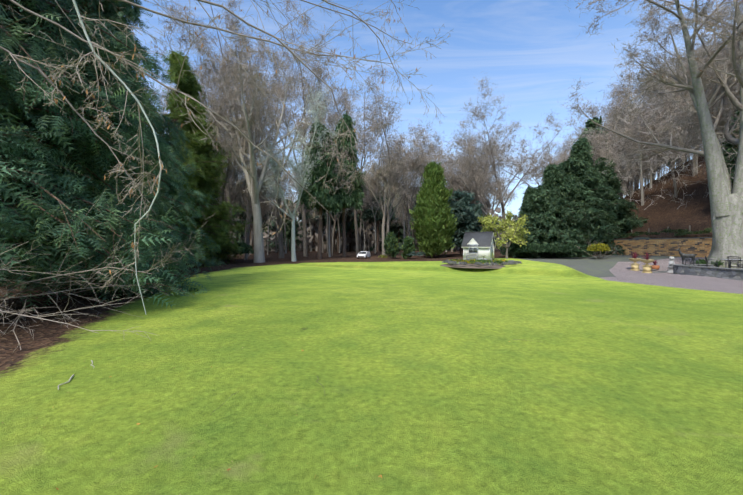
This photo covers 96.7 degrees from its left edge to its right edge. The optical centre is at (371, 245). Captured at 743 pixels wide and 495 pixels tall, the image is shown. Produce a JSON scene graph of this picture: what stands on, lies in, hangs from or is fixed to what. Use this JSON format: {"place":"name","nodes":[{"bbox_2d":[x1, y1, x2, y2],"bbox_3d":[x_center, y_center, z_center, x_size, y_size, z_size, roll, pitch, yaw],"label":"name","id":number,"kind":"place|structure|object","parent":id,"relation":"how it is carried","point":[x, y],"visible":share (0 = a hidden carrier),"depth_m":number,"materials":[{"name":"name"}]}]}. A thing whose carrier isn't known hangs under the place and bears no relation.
{"place":"outdoors","nodes":[
{"label":"outdoors","id":0,"kind":"place"},
{"bbox_2d":[0,144,742,494],"bbox_3d":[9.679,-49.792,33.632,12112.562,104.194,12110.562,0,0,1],"label":"ground","id":1,"kind":"structure","parent":0,"point":[576,376],"depth_m":5.42,"materials":[{"name":"green plant"}]},
{"bbox_2d":[0,187,212,351],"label":"dead branches","id":2,"kind":"object","parent":1,"relation":"on","point":[20,315],"visible":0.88,"depth_m":8.90,"materials":[{"name":"wood"}]},
{"bbox_2d":[0,0,219,314],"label":"hemlock","id":3,"kind":"object","parent":1,"relation":"on","point":[71,147],"visible":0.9,"depth_m":11.13,"materials":[{"name":"green plant"}]},
{"bbox_2d":[0,0,225,289],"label":"hemlock","id":4,"kind":"object","parent":1,"relation":"on","point":[175,193],"visible":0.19,"depth_m":24.29,"materials":[{"name":"green plant"}]},
{"bbox_2d":[148,222,191,268],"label":"tree","id":5,"kind":"object","parent":1,"relation":"on","point":[172,249],"depth_m":21.97,"materials":[{"name":"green plant"}]},
{"bbox_2d":[156,50,252,267],"bbox_3d":[-20.713,-8.912,40.816,17.804,28.161,11.977,0,0,40],"label":"gold cypress","id":6,"kind":"object","parent":1,"relation":"on","point":[205,159],"visible":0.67,"depth_m":37.74,"materials":[{"name":"green plant"}]},
{"bbox_2d":[145,0,274,202],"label":"bare tree","id":7,"kind":"object","parent":1,"relation":"on","point":[208,98],"visible":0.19,"depth_m":46.32,"materials":[{"name":"grey plant"}]},
{"bbox_2d":[152,64,268,257],"bbox_3d":[-25.747,-14.099,59.141,16.297,33.110,24.085,0,0,35],"label":"bare tree","id":8,"kind":"object","parent":1,"relation":"on","point":[227,184],"visible":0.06,"depth_m":58.07,"materials":[{"name":"grey plant"}]},
{"bbox_2d":[186,134,234,260],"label":"hemlock","id":9,"kind":"object","parent":1,"relation":"on","point":[215,194],"depth_m":46.42,"materials":[{"name":"green plant"}]},
{"bbox_2d":[169,111,277,205],"bbox_3d":[-25.196,-10.280,56.239,18.330,26.082,21.489,0,0,-4],"label":"bare tree","id":10,"kind":"object","parent":1,"relation":"on","point":[249,168],"visible":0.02,"depth_m":59.86,"materials":[{"name":"grey plant"}]},
{"bbox_2d":[0,0,449,313],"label":"bare tree branches","id":11,"kind":"object","parent":1,"relation":"on","point":[120,57],"visible":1,"depth_m":7.46,"materials":[{"name":"brown plant"}]},
{"bbox_2d":[215,172,239,220],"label":"bare tree","id":12,"kind":"object","parent":1,"relation":"on","point":[232,197],"visible":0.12,"depth_m":78.59,"materials":[{"name":"grey plant"}]},
{"bbox_2d":[159,0,301,256],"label":"bare tree","id":13,"kind":"object","parent":1,"relation":"on","point":[261,61],"visible":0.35,"depth_m":65.02,"materials":[{"name":"grey plant"}]},
{"bbox_2d":[231,242,253,253],"bbox_3d":[-18.143,0.283,43.731,4.415,1.750,6.550,0,0,-32],"label":"rhododendron","id":14,"kind":"object","parent":1,"relation":"on","point":[245,248],"visible":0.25,"depth_m":42.42,"materials":[{"name":"green plant"}]},
{"bbox_2d":[205,109,284,170],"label":"bare tree","id":15,"kind":"object","parent":1,"relation":"on","point":[245,148],"visible":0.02,"depth_m":61.28,"materials":[{"name":"grey plant"}]},
{"bbox_2d":[209,129,281,259],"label":"bare tree","id":16,"kind":"object","parent":1,"relation":"on","point":[263,192],"visible":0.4,"depth_m":50.09,"materials":[{"name":"grey plant"}]},
{"bbox_2d":[233,178,272,238],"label":"bare tree","id":17,"kind":"object","parent":1,"relation":"on","point":[243,213],"visible":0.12,"depth_m":99.50,"materials":[{"name":"grey plant"}]},
{"bbox_2d":[235,214,274,252],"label":"bare tree","id":18,"kind":"object","parent":1,"relation":"on","point":[241,233],"visible":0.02,"depth_m":106.63,"materials":[{"name":"grey plant"}]},
{"bbox_2d":[224,145,290,253],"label":"bare tree","id":19,"kind":"object","parent":1,"relation":"on","point":[251,239],"visible":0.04,"depth_m":83.83,"materials":[{"name":"grey plant"}]},
{"bbox_2d":[189,15,326,262],"bbox_3d":[-13.534,-13.637,43.233,17.280,32.261,17.817,0,0,-38],"label":"sycamore","id":20,"kind":"object","parent":1,"relation":"on","point":[245,123],"visible":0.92,"depth_m":42.12,"materials":[{"name":"grey plant"}]},
{"bbox_2d":[235,181,286,226],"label":"bare tree","id":21,"kind":"object","parent":1,"relation":"on","point":[264,207],"visible":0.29,"depth_m":80.83,"materials":[{"name":"grey plant"}]},
{"bbox_2d":[245,180,288,254],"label":"bare tree","id":22,"kind":"object","parent":1,"relation":"on","point":[269,205],"visible":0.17,"depth_m":77.61,"materials":[{"name":"grey plant"}]},
{"bbox_2d":[237,167,300,251],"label":"bare tree","id":23,"kind":"object","parent":1,"relation":"on","point":[275,227],"visible":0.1,"depth_m":108.92,"materials":[{"name":"grey plant"}]},
{"bbox_2d":[2,298,539,494],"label":"fallen leaves","id":24,"kind":"object","parent":1,"relation":"on","point":[174,367],"visible":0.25,"depth_m":5.18,"materials":[{"name":"brown plant"}]},
{"bbox_2d":[218,1,343,257],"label":"bare tree","id":25,"kind":"object","parent":1,"relation":"on","point":[280,242],"visible":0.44,"depth_m":57.46,"materials":[{"name":"grey plant"}]},
{"bbox_2d":[218,0,346,256],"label":"bare tree","id":26,"kind":"object","parent":1,"relation":"on","point":[305,249],"visible":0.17,"depth_m":65.19,"materials":[{"name":"grey plant"}]},
{"bbox_2d":[229,81,341,260],"bbox_3d":[-13.081,-9.072,48.931,23.556,23.322,13.808,0,0,31],"label":"lichen tree","id":27,"kind":"object","parent":1,"relation":"on","point":[303,180],"visible":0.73,"depth_m":44.35,"materials":[{"name":"grey plant"}]},
{"bbox_2d":[266,146,304,253],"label":"bare tree","id":28,"kind":"object","parent":1,"relation":"on","point":[285,178],"visible":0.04,"depth_m":91.18,"materials":[{"name":"grey plant"}]},
{"bbox_2d":[277,199,302,251],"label":"bare tree","id":29,"kind":"object","parent":1,"relation":"on","point":[288,231],"visible":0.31,"depth_m":113.39,"materials":[{"name":"grey plant"}]},
{"bbox_2d":[296,205,318,250],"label":"bare tree","id":30,"kind":"object","parent":1,"relation":"on","point":[307,216],"visible":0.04,"depth_m":127.58,"materials":[{"name":"grey plant"}]},
{"bbox_2d":[287,171,340,252],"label":"bare tree","id":31,"kind":"object","parent":1,"relation":"on","point":[312,211],"visible":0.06,"depth_m":105.20,"materials":[{"name":"grey plant"}]},
{"bbox_2d":[295,120,345,258],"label":"tall conifer","id":32,"kind":"object","parent":1,"relation":"on","point":[325,199],"visible":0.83,"depth_m":51.89,"materials":[{"name":"green plant"}]},
{"bbox_2d":[275,47,373,253],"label":"bare tree","id":33,"kind":"object","parent":1,"relation":"on","point":[350,107],"visible":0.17,"depth_m":79.02,"materials":[{"name":"grey plant"}]},
{"bbox_2d":[294,128,362,256],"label":"bare tree","id":34,"kind":"object","parent":1,"relation":"on","point":[338,169],"visible":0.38,"depth_m":54.36,"materials":[{"name":"grey plant"}]},
{"bbox_2d":[297,155,360,254],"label":"bare tree","id":35,"kind":"object","parent":1,"relation":"on","point":[335,216],"depth_m":74.37,"materials":[{"name":"grey plant"}]},
{"bbox_2d":[318,220,351,251],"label":"bare tree","id":36,"kind":"object","parent":1,"relation":"on","point":[332,223],"visible":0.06,"depth_m":112.15,"materials":[{"name":"plant"}]},
{"bbox_2d":[316,207,357,252],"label":"bare tree","id":37,"kind":"object","parent":1,"relation":"on","point":[349,218],"visible":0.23,"depth_m":104.43,"materials":[{"name":"plant"}]},
{"bbox_2d":[328,131,349,256],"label":"tall conifer","id":38,"kind":"object","parent":1,"relation":"on","point":[340,199],"visible":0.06,"depth_m":56.20,"materials":[{"name":"green plant"}]},
{"bbox_2d":[292,41,392,254],"bbox_3d":[-4.612,-16.974,68.601,19.071,38.460,29.072,0,0,7],"label":"bare tree","id":39,"kind":"object","parent":1,"relation":"on","point":[364,142],"visible":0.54,"depth_m":64.78,"materials":[{"name":"grey plant"}]},
{"bbox_2d":[332,209,362,251],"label":"bare tree","id":40,"kind":"object","parent":1,"relation":"on","point":[352,226],"visible":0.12,"depth_m":121.91,"materials":[{"name":"grey plant"}]},
{"bbox_2d":[335,112,369,256],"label":"tall conifer","id":41,"kind":"object","parent":1,"relation":"on","point":[355,201],"visible":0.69,"depth_m":57.68,"materials":[{"name":"green plant"}]},
{"bbox_2d":[347,183,374,250],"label":"bare tree","id":42,"kind":"object","parent":1,"relation":"on","point":[363,212],"visible":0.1,"depth_m":98.14,"materials":[{"name":"grey plant"}]},
{"bbox_2d":[353,197,370,250],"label":"bare tree","id":43,"kind":"object","parent":1,"relation":"on","point":[358,210],"visible":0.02,"depth_m":113.08,"materials":[{"name":"grey plant"}]},
{"bbox_2d":[357,251,370,258],"bbox_3d":[-1.087,1.343,47.321,1.302,1.044,3.038,0,0,14],"label":"car","id":44,"kind":"object","parent":1,"relation":"on","point":[363,254],"visible":0.98,"depth_m":46.48,"materials":[{"name":"paint"}]},
{"bbox_2d":[345,158,406,250],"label":"bare tree","id":45,"kind":"object","parent":1,"relation":"on","point":[376,221],"visible":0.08,"depth_m":98.66,"materials":[{"name":"grey plant"}]},
{"bbox_2d":[233,197,519,251],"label":"distant woodland","id":46,"kind":"object","parent":1,"relation":"on","point":[299,243],"visible":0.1,"depth_m":127.36,"materials":[{"name":"brown plant"}]},
{"bbox_2d":[361,172,394,253],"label":"bare tree","id":47,"kind":"object","parent":1,"relation":"on","point":[370,198],"visible":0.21,"depth_m":82.03,"materials":[{"name":"grey plant"}]},
{"bbox_2d":[361,192,397,251],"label":"bare tree","id":48,"kind":"object","parent":1,"relation":"on","point":[367,214],"visible":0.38,"depth_m":95.13,"materials":[{"name":"plant"}]},
{"bbox_2d":[323,87,447,256],"bbox_3d":[3.245,-11.845,62.500,20.240,28.801,23.728,0,0,40],"label":"bare tree","id":49,"kind":"object","parent":1,"relation":"on","point":[388,216],"visible":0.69,"depth_m":57.76,"materials":[{"name":"grey plant"}]},
{"bbox_2d":[360,112,422,255],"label":"bare tree","id":50,"kind":"object","parent":1,"relation":"on","point":[393,169],"visible":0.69,"depth_m":56.61,"materials":[{"name":"grey plant"}]},
{"bbox_2d":[383,231,399,258],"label":"dwarf conifer","id":51,"kind":"object","parent":1,"relation":"on","point":[391,244],"visible":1,"depth_m":45.83,"materials":[{"name":"green plant"}]},
{"bbox_2d":[372,193,410,232],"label":"bare tree","id":52,"kind":"object","parent":1,"relation":"on","point":[380,227],"visible":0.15,"depth_m":111.41,"materials":[{"name":"grey plant"}]},
{"bbox_2d":[386,204,410,242],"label":"bare tree","id":53,"kind":"object","parent":1,"relation":"on","point":[398,228],"visible":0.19,"depth_m":129.24,"materials":[{"name":"grey plant"}]},
{"bbox_2d":[387,197,415,235],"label":"bare tree","id":54,"kind":"object","parent":1,"relation":"on","point":[405,216],"visible":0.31,"depth_m":107.98,"materials":[{"name":"grey plant"}]},
{"bbox_2d":[378,138,425,251],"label":"bare tree","id":55,"kind":"object","parent":1,"relation":"on","point":[405,182],"visible":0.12,"depth_m":66.75,"materials":[{"name":"grey plant"}]},
{"bbox_2d":[399,236,416,258],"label":"dwarf conifer","id":56,"kind":"object","parent":1,"relation":"on","point":[408,247],"visible":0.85,"depth_m":44.85,"materials":[{"name":"green plant"}]},
{"bbox_2d":[397,174,423,246],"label":"bare tree","id":57,"kind":"object","parent":1,"relation":"on","point":[409,204],"visible":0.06,"depth_m":115.31,"materials":[{"name":"grey plant"}]},
{"bbox_2d":[382,121,446,237],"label":"bare tree","id":58,"kind":"object","parent":1,"relation":"on","point":[423,163],"visible":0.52,"depth_m":61.87,"materials":[{"name":"grey plant"}]},
{"bbox_2d":[409,161,458,257],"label":"leyland cypress","id":59,"kind":"object","parent":1,"relation":"on","point":[434,228],"visible":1,"depth_m":47.82,"materials":[{"name":"green plant"}]},
{"bbox_2d":[412,138,484,251],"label":"bare tree","id":60,"kind":"object","parent":1,"relation":"on","point":[454,171],"visible":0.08,"depth_m":82.49,"materials":[{"name":"grey plant"}]},
{"bbox_2d":[396,119,522,201],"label":"bare tree","id":61,"kind":"object","parent":1,"relation":"on","point":[511,129],"visible":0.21,"depth_m":78.44,"materials":[{"name":"grey plant"}]},
{"bbox_2d":[427,120,516,203],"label":"bare tree","id":62,"kind":"object","parent":1,"relation":"on","point":[476,154],"visible":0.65,"depth_m":72.26,"materials":[{"name":"grey plant"}]},
{"bbox_2d":[447,189,499,254],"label":"blue pine","id":63,"kind":"object","parent":1,"relation":"on","point":[466,213],"visible":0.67,"depth_m":54.95,"materials":[{"name":"green plant"}]},
{"bbox_2d":[461,231,495,259],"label":"summer house","id":64,"kind":"structure","parent":1,"relation":"on","point":[481,243],"depth_m":38.85,"materials":[{"name":"white paint"}]},
{"bbox_2d":[440,255,521,268],"bbox_3d":[9.805,1.351,29.834,7.040,0.950,7.055,0,0,1],"label":"flower bed","id":65,"kind":"object","parent":1,"relation":"on","point":[481,263],"visible":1,"depth_m":28.41,"materials":[{"name":"grey stone"}]},
{"bbox_2d":[442,128,519,203],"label":"bare tree","id":66,"kind":"object","parent":1,"relation":"on","point":[472,160],"visible":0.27,"depth_m":77.92,"materials":[{"name":"grey plant"}]},
{"bbox_2d":[466,178,505,216],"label":"bare tree","id":67,"kind":"object","parent":1,"relation":"on","point":[488,200],"visible":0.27,"depth_m":81.04,"materials":[{"name":"grey plant"}]},
{"bbox_2d":[434,140,544,215],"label":"bare tree","id":68,"kind":"object","parent":1,"relation":"on","point":[500,195],"visible":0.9,"depth_m":68.25,"materials":[{"name":"grey plant"}]},
{"bbox_2d":[477,185,517,222],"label":"bare tree","id":69,"kind":"object","parent":1,"relation":"on","point":[511,196],"visible":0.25,"depth_m":87.25,"materials":[{"name":"grey plant"}]},
{"bbox_2d":[478,210,529,258],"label":"yellow leaf tree","id":70,"kind":"object","parent":1,"relation":"on","point":[514,233],"visible":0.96,"depth_m":41.86,"materials":[{"name":"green plant"}]},
{"bbox_2d":[445,72,565,246],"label":"bare tree","id":71,"kind":"object","parent":1,"relation":"on","point":[476,113],"visible":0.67,"depth_m":73.33,"materials":[{"name":"grey plant"}]},
{"bbox_2d":[512,243,541,252],"bbox_3d":[19.975,0.333,42.422,3.582,1.320,4.287,0,0,25],"label":"hedge shrub","id":72,"kind":"object","parent":1,"relation":"on","point":[533,248],"visible":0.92,"depth_m":41.68,"materials":[{"name":"green plant"}]},
{"bbox_2d":[454,100,608,186],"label":"bare tree","id":73,"kind":"object","parent":1,"relation":"on","point":[581,129],"visible":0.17,"depth_m":82.81,"materials":[{"name":"grey plant"}]},
{"bbox_2d":[498,185,565,257],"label":"dark cypress","id":74,"kind":"object","parent":1,"relation":"on","point":[529,204],"visible":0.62,"depth_m":45.40,"materials":[{"name":"green plant"}]},
{"bbox_2d":[526,243,562,252],"bbox_3d":[21.595,0.318,41.690,3.698,1.273,4.938,0,0,-15],"label":"hedge shrub","id":75,"kind":"object","parent":1,"relation":"on","point":[545,246],"visible":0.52,"depth_m":40.51,"materials":[{"name":"green plant"}]},
{"bbox_2d":[525,132,582,184],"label":"bare trees","id":76,"kind":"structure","parent":1,"relation":"on","point":[563,158],"depth_m":64.59,"materials":[{"name":"grey plant"}]},
{"bbox_2d":[517,163,596,256],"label":"dark cypress","id":77,"kind":"object","parent":1,"relation":"on","point":[554,194],"visible":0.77,"depth_m":43.97,"materials":[{"name":"green plant"}]},
{"bbox_2d":[561,242,592,252],"bbox_3d":[24.479,0.232,39.957,3.662,1.309,3.463,0,0,-39],"label":"hedge shrub","id":78,"kind":"object","parent":1,"relation":"on","point":[567,247],"visible":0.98,"depth_m":39.04,"materials":[{"name":"green plant"}]},
{"bbox_2d":[536,99,625,173],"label":"bare tree","id":79,"kind":"object","parent":1,"relation":"on","point":[592,112],"visible":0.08,"depth_m":65.20,"materials":[{"name":"grey plant"}]},
{"bbox_2d":[558,158,604,254],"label":"dark cypress","id":80,"kind":"object","parent":1,"relation":"on","point":[570,176],"visible":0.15,"depth_m":46.88,"materials":[{"name":"green plant"}]},
{"bbox_2d":[567,137,628,254],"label":"dark cypress","id":81,"kind":"object","parent":1,"relation":"on","point":[586,186],"visible":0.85,"depth_m":45.12,"materials":[{"name":"green plant"}]},
{"bbox_2d":[573,241,623,258],"bbox_3d":[26.198,0.337,37.580,5.035,2.366,3.881,0,0,-28],"label":"yellow shrub","id":82,"kind":"object","parent":1,"relation":"on","point":[600,247],"visible":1,"depth_m":37.36,"materials":[{"name":"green plant"}]},
{"bbox_2d":[579,104,652,174],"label":"bare trees","id":83,"kind":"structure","parent":1,"relation":"on","point":[598,153],"depth_m":49.12,"materials":[{"name":"grey plant"}]},
{"bbox_2d":[594,157,648,238],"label":"dark cypress","id":84,"kind":"object","parent":1,"relation":"on","point":[625,214],"visible":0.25,"depth_m":46.80,"materials":[{"name":"green plant"}]},
{"bbox_2d":[629,252,640,270],"bbox_3d":[22.752,1.264,28.400,1.242,1.760,1.168,0,0,39],"label":"urn on pedestal","id":85,"kind":"object","parent":1,"relation":"on","point":[634,265],"visible":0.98,"depth_m":28.32,"materials":[{"name":"stone"}]},
{"bbox_2d":[591,63,686,188],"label":"bare trees","id":86,"kind":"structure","parent":1,"relation":"on","point":[651,165],"depth_m":59.11,"materials":[{"name":"grey plant"}]},
{"bbox_2d":[549,52,739,209],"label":"bare tree","id":87,"kind":"object","parent":1,"relation":"on","point":[664,166],"visible":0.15,"depth_m":46.71,"materials":[{"name":"brown plant"}]},
{"bbox_2d":[639,252,655,272],"bbox_3d":[21.394,1.252,25.595,1.302,1.750,1.188,0,0,1],"label":"urn on pedestal","id":88,"kind":"object","parent":1,"relation":"on","point":[647,267],"visible":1,"depth_m":25.57,"materials":[{"name":"stone"}]},
{"bbox_2d":[604,62,690,205],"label":"bare trees","id":89,"kind":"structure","parent":1,"relation":"on","point":[636,129],"depth_m":52.23,"materials":[{"name":"grey plant"}]},
{"bbox_2d":[557,0,742,267],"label":"bare tree","id":90,"kind":"object","parent":1,"relation":"on","point":[726,200],"visible":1,"depth_m":27.19,"materials":[{"name":"grey plant"}]},
{"bbox_2d":[605,237,711,257],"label":"retaining wall","id":91,"kind":"structure","parent":1,"relation":"on","point":[699,246],"depth_m":37.08,"materials":[{"name":"stone"}]},
{"bbox_2d":[617,225,711,237],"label":"planting wall","id":92,"kind":"structure","parent":91,"relation":"on","point":[679,231],"depth_m":38.07,"materials":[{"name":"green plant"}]},
{"bbox_2d":[622,88,709,196],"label":"bare trees","id":93,"kind":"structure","parent":1,"relation":"on","point":[676,156],"depth_m":48.59,"materials":[{"name":"grey plant"}]},
{"bbox_2d":[638,32,739,155],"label":"bare trees","id":94,"kind":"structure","parent":1,"relation":"on","point":[679,94],"depth_m":38.57,"materials":[{"name":"grey plant"}]},
{"bbox_2d":[641,264,742,280],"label":"patio wall","id":95,"kind":"structure","parent":1,"relation":"on","point":[710,270],"depth_m":22.63,"materials":[{"name":"stone"}]},
{"bbox_2d":[667,256,674,272],"bbox_3d":[24.871,1.570,27.335,0.720,1.390,0.720,0,0,1],"label":"lion statue","id":96,"kind":"object","parent":95,"relation":"on","point":[671,262],"visible":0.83,"depth_m":27.20,"materials":[{"name":"stone"}]},
{"bbox_2d":[675,242,695,263],"bbox_3d":[24.711,0.590,25.974,1.355,1.756,0.531,0,0,12],"label":"stag statue","id":97,"kind":"object","parent":95,"relation":"on","point":[691,255],"visible":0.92,"depth_m":25.90,"materials":[{"name":"grey metal"}]},
{"bbox_2d":[694,259,723,266],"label":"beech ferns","id":98,"kind":"object","parent":95,"relation":"on","point":[703,261],"visible":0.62,"depth_m":26.30,"materials":[{"name":"green plant"}]},
{"bbox_2d":[684,256,742,268],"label":"patio furniture","id":99,"kind":"object","parent":95,"relation":"on","point":[738,260],"visible":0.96,"depth_m":24.12,"materials":[{"name":"metal"}]},
{"bbox_2d":[129,0,742,218],"label":"sky","id":100,"kind":"structure","parent":0,"point":[533,51],"materials":[{"name":"blue"}]},
{"bbox_2d":[579,116,615,166],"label":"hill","id":101,"kind":"structure","parent":0,"point":[589,123],"depth_m":59.80,"materials":[{"name":"green plant"}]},
{"bbox_2d":[591,121,655,185],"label":"bare tree","id":102,"kind":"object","parent":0,"point":[645,164],"depth_m":54.01,"materials":[{"name":"plant"}]},
{"bbox_2d":[612,124,655,196],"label":"bare tree","id":103,"kind":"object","parent":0,"point":[646,159],"depth_m":58.53,"materials":[{"name":"plant"}]},
{"bbox_2d":[602,97,665,185],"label":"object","id":104,"kind":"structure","parent":0,"point":[640,134],"depth_m":60.11,"materials":[{"name":"plant"}]},
{"bbox_2d":[592,84,685,190],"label":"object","id":105,"kind":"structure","parent":0,"point":[637,185],"depth_m":65.17,"materials":[{"name":"plant"}]},
{"bbox_2d":[632,58,718,175],"bbox_3d":[52.867,-20.214,53.451,15.968,19.382,13.621,0,0,0],"label":"bare tree","id":106,"kind":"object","parent":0,"point":[693,165],"depth_m":52.20,"materials":[{"name":"plant"}]},
{"bbox_2d":[654,95,700,173],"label":"bare tree","id":107,"kind":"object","parent":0,"point":[686,126],"depth_m":52.71,"materials":[{"name":"plant"}]},
{"bbox_2d":[673,48,739,166],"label":"bare tree","id":108,"kind":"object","parent":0,"point":[699,130],"depth_m":42.59,"materials":[{"name":"plant"}]},
{"bbox_2d":[720,108,739,182],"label":"tree","id":109,"kind":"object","parent":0,"point":[729,149],"depth_m":35.56,"materials":[{"name":"plant"}]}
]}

